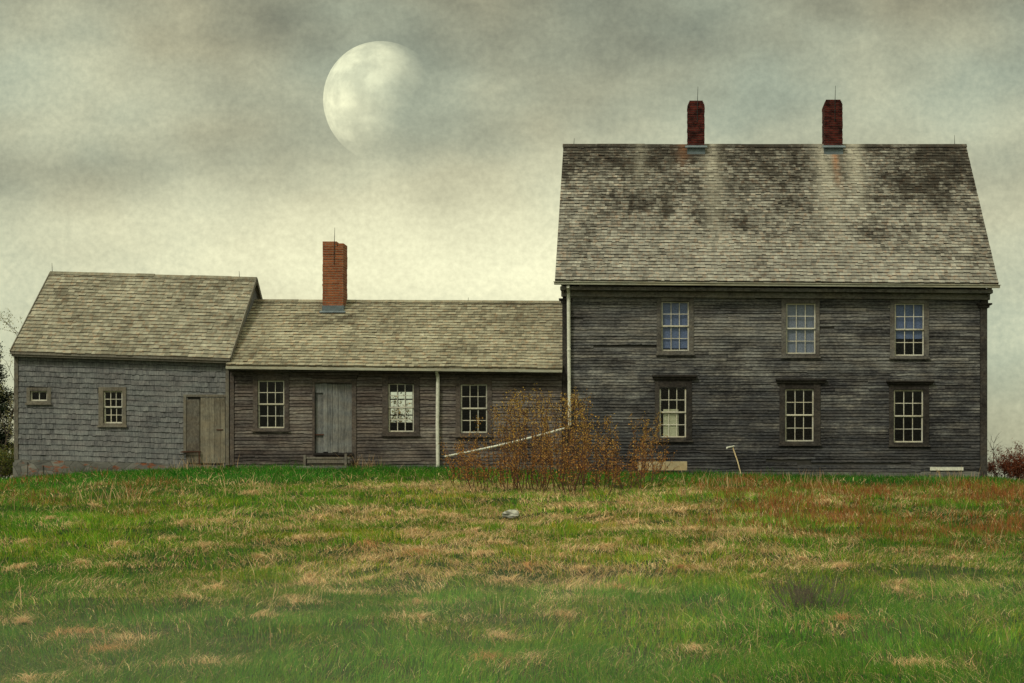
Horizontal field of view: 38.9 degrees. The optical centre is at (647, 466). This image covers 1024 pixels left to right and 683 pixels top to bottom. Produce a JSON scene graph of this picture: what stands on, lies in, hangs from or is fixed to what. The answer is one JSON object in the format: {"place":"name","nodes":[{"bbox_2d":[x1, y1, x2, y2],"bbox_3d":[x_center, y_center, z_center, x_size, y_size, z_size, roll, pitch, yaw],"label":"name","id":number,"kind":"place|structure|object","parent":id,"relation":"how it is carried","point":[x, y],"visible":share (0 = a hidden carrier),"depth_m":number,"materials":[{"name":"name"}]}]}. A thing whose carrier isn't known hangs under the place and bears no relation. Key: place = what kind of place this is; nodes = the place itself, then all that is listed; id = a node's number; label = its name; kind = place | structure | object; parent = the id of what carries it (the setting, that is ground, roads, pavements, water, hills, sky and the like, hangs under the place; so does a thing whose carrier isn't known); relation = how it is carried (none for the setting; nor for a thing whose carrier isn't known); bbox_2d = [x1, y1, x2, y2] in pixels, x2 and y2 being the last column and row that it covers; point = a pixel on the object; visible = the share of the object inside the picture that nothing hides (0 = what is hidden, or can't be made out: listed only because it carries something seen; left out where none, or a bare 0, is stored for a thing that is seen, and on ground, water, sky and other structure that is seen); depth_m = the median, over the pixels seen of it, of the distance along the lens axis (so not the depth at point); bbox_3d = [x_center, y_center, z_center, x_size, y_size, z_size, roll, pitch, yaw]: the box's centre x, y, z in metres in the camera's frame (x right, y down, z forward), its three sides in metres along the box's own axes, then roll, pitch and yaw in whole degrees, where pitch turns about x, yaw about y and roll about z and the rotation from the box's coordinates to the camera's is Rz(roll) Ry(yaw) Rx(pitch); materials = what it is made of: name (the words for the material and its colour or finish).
{"place":"outdoors","nodes":[
{"label":"outdoors","id":0,"kind":"place"},
{"bbox_2d":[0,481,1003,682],"bbox_3d":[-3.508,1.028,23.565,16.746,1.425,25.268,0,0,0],"label":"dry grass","id":1,"kind":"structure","parent":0,"point":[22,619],"depth_m":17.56,"materials":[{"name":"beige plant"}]},
{"bbox_2d":[0,463,1023,682],"bbox_3d":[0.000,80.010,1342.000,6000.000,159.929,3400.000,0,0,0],"label":"ground","id":2,"kind":"structure","parent":0,"point":[501,572],"depth_m":17.58,"materials":[{"name":"green plant"}]},
{"bbox_2d":[0,440,13,478],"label":"leafy bush","id":3,"kind":"object","parent":2,"relation":"on","point":[5,462],"visible":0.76,"depth_m":43.78,"materials":[{"name":"green plant"}]},
{"bbox_2d":[0,341,13,477],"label":"evergreen tree","id":4,"kind":"object","parent":2,"relation":"on","point":[3,404],"visible":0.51,"depth_m":50.10,"materials":[{"name":"green plant"}]},
{"bbox_2d":[0,309,20,477],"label":"budding sapling","id":5,"kind":"object","parent":2,"relation":"on","point":[8,416],"visible":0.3,"depth_m":49.35,"materials":[{"name":"green plant"}]},
{"bbox_2d":[9,270,262,477],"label":"shed","id":6,"kind":"structure","parent":2,"relation":"on","point":[120,371],"depth_m":41.98,"materials":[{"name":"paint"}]},
{"bbox_2d":[25,388,51,404],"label":"window","id":7,"kind":"structure","parent":6,"relation":"in","point":[30,401],"depth_m":41.95,"materials":[{"name":"brown wood"}]},
{"bbox_2d":[97,387,126,426],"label":"window","id":8,"kind":"structure","parent":6,"relation":"in","point":[102,391],"depth_m":41.95,"materials":[{"name":"brown wood"}]},
{"bbox_2d":[186,398,224,462],"bbox_3d":[-12.932,-1.042,41.965,1.247,1.917,0.063,0,0,0],"label":"door","id":9,"kind":"structure","parent":6,"relation":"in","point":[205,418],"depth_m":41.95,"materials":[{"name":"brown wood"}]},
{"bbox_2d":[180,451,200,464],"bbox_3d":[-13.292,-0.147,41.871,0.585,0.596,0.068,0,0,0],"label":"bench","id":10,"kind":"object","parent":2,"relation":"on","point":[194,451],"visible":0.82,"depth_m":41.87,"materials":[{"name":"grey wood"}]},
{"bbox_2d":[298,466,346,469],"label":"stone slab","id":11,"kind":"structure","parent":2,"relation":"on","point":[335,467],"depth_m":41.07,"materials":[{"name":"grey stone"}]},
{"bbox_2d":[226,231,562,470],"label":"wing","id":12,"kind":"structure","parent":2,"relation":"on","point":[315,382],"depth_m":42.01,"materials":[{"name":"grey wood"}]},
{"bbox_2d":[248,372,292,431],"bbox_3d":[-10.972,-1.879,41.980,1.278,1.742,0.240,0,0,0],"label":"window","id":13,"kind":"structure","parent":12,"relation":"in","point":[258,377],"depth_m":41.95,"materials":[{"name":"brown wood"}]},
{"bbox_2d":[315,383,351,452],"bbox_3d":[-9.154,-1.417,42.040,1.080,2.056,0.080,0,0,0],"label":"door","id":14,"kind":"structure","parent":12,"relation":"in","point":[333,401],"depth_m":42.02,"materials":[{"name":"wood"}]},
{"bbox_2d":[379,374,421,435],"bbox_3d":[-7.181,-1.782,41.980,1.250,1.826,0.240,0,0,0],"label":"window","id":15,"kind":"structure","parent":12,"relation":"in","point":[386,378],"depth_m":41.95,"materials":[{"name":"brown wood"}]},
{"bbox_2d":[390,391,412,422],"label":"back window","id":16,"kind":"structure","parent":12,"relation":"in","point":[390,391],"depth_m":47.32,"materials":[{"name":"white glass"}]},
{"bbox_2d":[452,374,495,436],"bbox_3d":[-5.042,-1.768,41.980,1.250,1.853,0.240,0,0,0],"label":"window","id":17,"kind":"structure","parent":12,"relation":"in","point":[465,379],"depth_m":41.95,"materials":[{"name":"brown wood"}]},
{"bbox_2d":[391,392,411,421],"bbox_3d":[-9.417,-1.355,54.083,4.157,3.132,3.674,0,0,0],"label":"ochre bush","id":18,"kind":"object","parent":2,"relation":"on","point":[395,412],"visible":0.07,"depth_m":53.74,"materials":[{"name":"plant"}]},
{"bbox_2d":[502,509,518,518],"bbox_3d":[-2.550,0.905,26.870,0.325,0.195,0.275,0,0,0],"label":"rock","id":19,"kind":"object","parent":2,"relation":"on","point":[510,514],"visible":0.87,"depth_m":26.78,"materials":[{"name":"grey stone"}]},
{"bbox_2d":[0,455,1023,682],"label":"weeds","id":20,"kind":"object","parent":2,"relation":"on","point":[355,463],"visible":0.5,"depth_m":29.02,"materials":[{"name":"green plant"}]},
{"bbox_2d":[0,470,1023,532],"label":"red undergrowth","id":21,"kind":"object","parent":2,"relation":"on","point":[918,497],"visible":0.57,"depth_m":29.61,"materials":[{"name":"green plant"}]},
{"bbox_2d":[438,383,677,494],"bbox_3d":[-2.251,-0.688,35.821,6.216,2.732,11.477,0,0,0],"label":"orange shrub","id":22,"kind":"object","parent":2,"relation":"on","point":[582,465],"visible":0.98,"depth_m":33.09,"materials":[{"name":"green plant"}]},
{"bbox_2d":[638,461,686,469],"bbox_3d":[0.436,-0.007,41.540,1.426,0.260,0.390,0,0,0],"label":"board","id":23,"kind":"object","parent":2,"relation":"on","point":[681,465],"visible":0.62,"depth_m":41.36,"materials":[{"name":"brown wood"}]},
{"bbox_2d":[445,86,999,478],"bbox_3d":[2.224,-5.775,45.531,15.991,12.551,9.321,0,0,0],"label":"farmhouse","id":24,"kind":"object","parent":2,"relation":"on","point":[816,309],"visible":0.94,"depth_m":41.99,"materials":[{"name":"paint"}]},
{"bbox_2d":[652,375,696,441],"bbox_3d":[0.792,-1.684,41.980,1.306,1.964,0.240,0,0,0],"label":"window","id":25,"kind":"structure","parent":24,"relation":"in","point":[670,424],"depth_m":41.95,"materials":[{"name":"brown wood"}]},
{"bbox_2d":[656,298,694,354],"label":"window","id":26,"kind":"structure","parent":24,"relation":"in","point":[675,320],"depth_m":42.04,"materials":[{"name":"brown wood"}]},
{"bbox_2d":[780,299,820,357],"bbox_3d":[4.472,-4.018,42.013,1.171,1.742,0.185,0,0,0],"label":"window","id":27,"kind":"structure","parent":24,"relation":"in","point":[800,318],"depth_m":42.05,"materials":[{"name":"brown wood"}]},
{"bbox_2d":[776,378,826,445],"bbox_3d":[4.486,-1.573,41.980,1.472,1.964,0.240,0,0,0],"label":"window","id":28,"kind":"structure","parent":24,"relation":"in","point":[814,384],"depth_m":41.95,"materials":[{"name":"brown wood"}]},
{"bbox_2d":[889,299,929,358],"bbox_3d":[7.653,-4.004,42.013,1.199,1.770,0.185,0,0,0],"label":"window","id":29,"kind":"structure","parent":24,"relation":"in","point":[909,318],"depth_m":42.01,"materials":[{"name":"brown wood"}]},
{"bbox_2d":[886,380,934,446],"bbox_3d":[7.667,-1.532,41.980,1.389,1.937,0.240,0,0,0],"label":"window","id":30,"kind":"structure","parent":24,"relation":"in","point":[894,385],"depth_m":41.95,"materials":[{"name":"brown wood"}]},
{"bbox_2d":[726,446,741,474],"bbox_3d":[2.595,-0.130,41.486,0.573,0.944,0.318,0,0,40],"label":"leaning pole","id":31,"kind":"object","parent":2,"relation":"on","point":[735,456],"visible":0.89,"depth_m":41.55,"materials":[{"name":"brown wood"}]},
{"bbox_2d":[762,563,861,612],"bbox_3d":[1.671,1.268,15.184,0.993,0.523,0.887,0,0,-37],"label":"twiggy shrub","id":32,"kind":"object","parent":2,"relation":"on","point":[797,593],"visible":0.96,"depth_m":15.16,"materials":[{"name":"brown plant"}]},
{"bbox_2d":[987,435,998,476],"bbox_3d":[11.834,-0.277,49.148,0.697,1.853,1.050,0,0,38],"label":"bare sapling","id":33,"kind":"object","parent":2,"relation":"on","point":[993,450],"visible":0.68,"depth_m":49.12,"materials":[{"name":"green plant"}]},
{"bbox_2d":[987,447,1014,478],"bbox_3d":[11.247,-0.006,46.521,1.423,1.199,1.839,0,0,15],"label":"red bush","id":34,"kind":"object","parent":2,"relation":"on","point":[990,468],"visible":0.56,"depth_m":46.21,"materials":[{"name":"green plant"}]},
{"bbox_2d":[990,446,1023,480],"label":"red bush","id":35,"kind":"object","parent":2,"relation":"on","point":[1019,472],"visible":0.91,"depth_m":45.66,"materials":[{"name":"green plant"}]},
{"bbox_2d":[996,440,1023,476],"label":"red bush","id":36,"kind":"object","parent":2,"relation":"on","point":[1015,448],"visible":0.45,"depth_m":46.45,"materials":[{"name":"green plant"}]},
{"bbox_2d":[0,0,1023,481],"label":"sky","id":37,"kind":"structure","parent":0,"point":[162,137],"materials":[{"name":"grey"}]}
]}

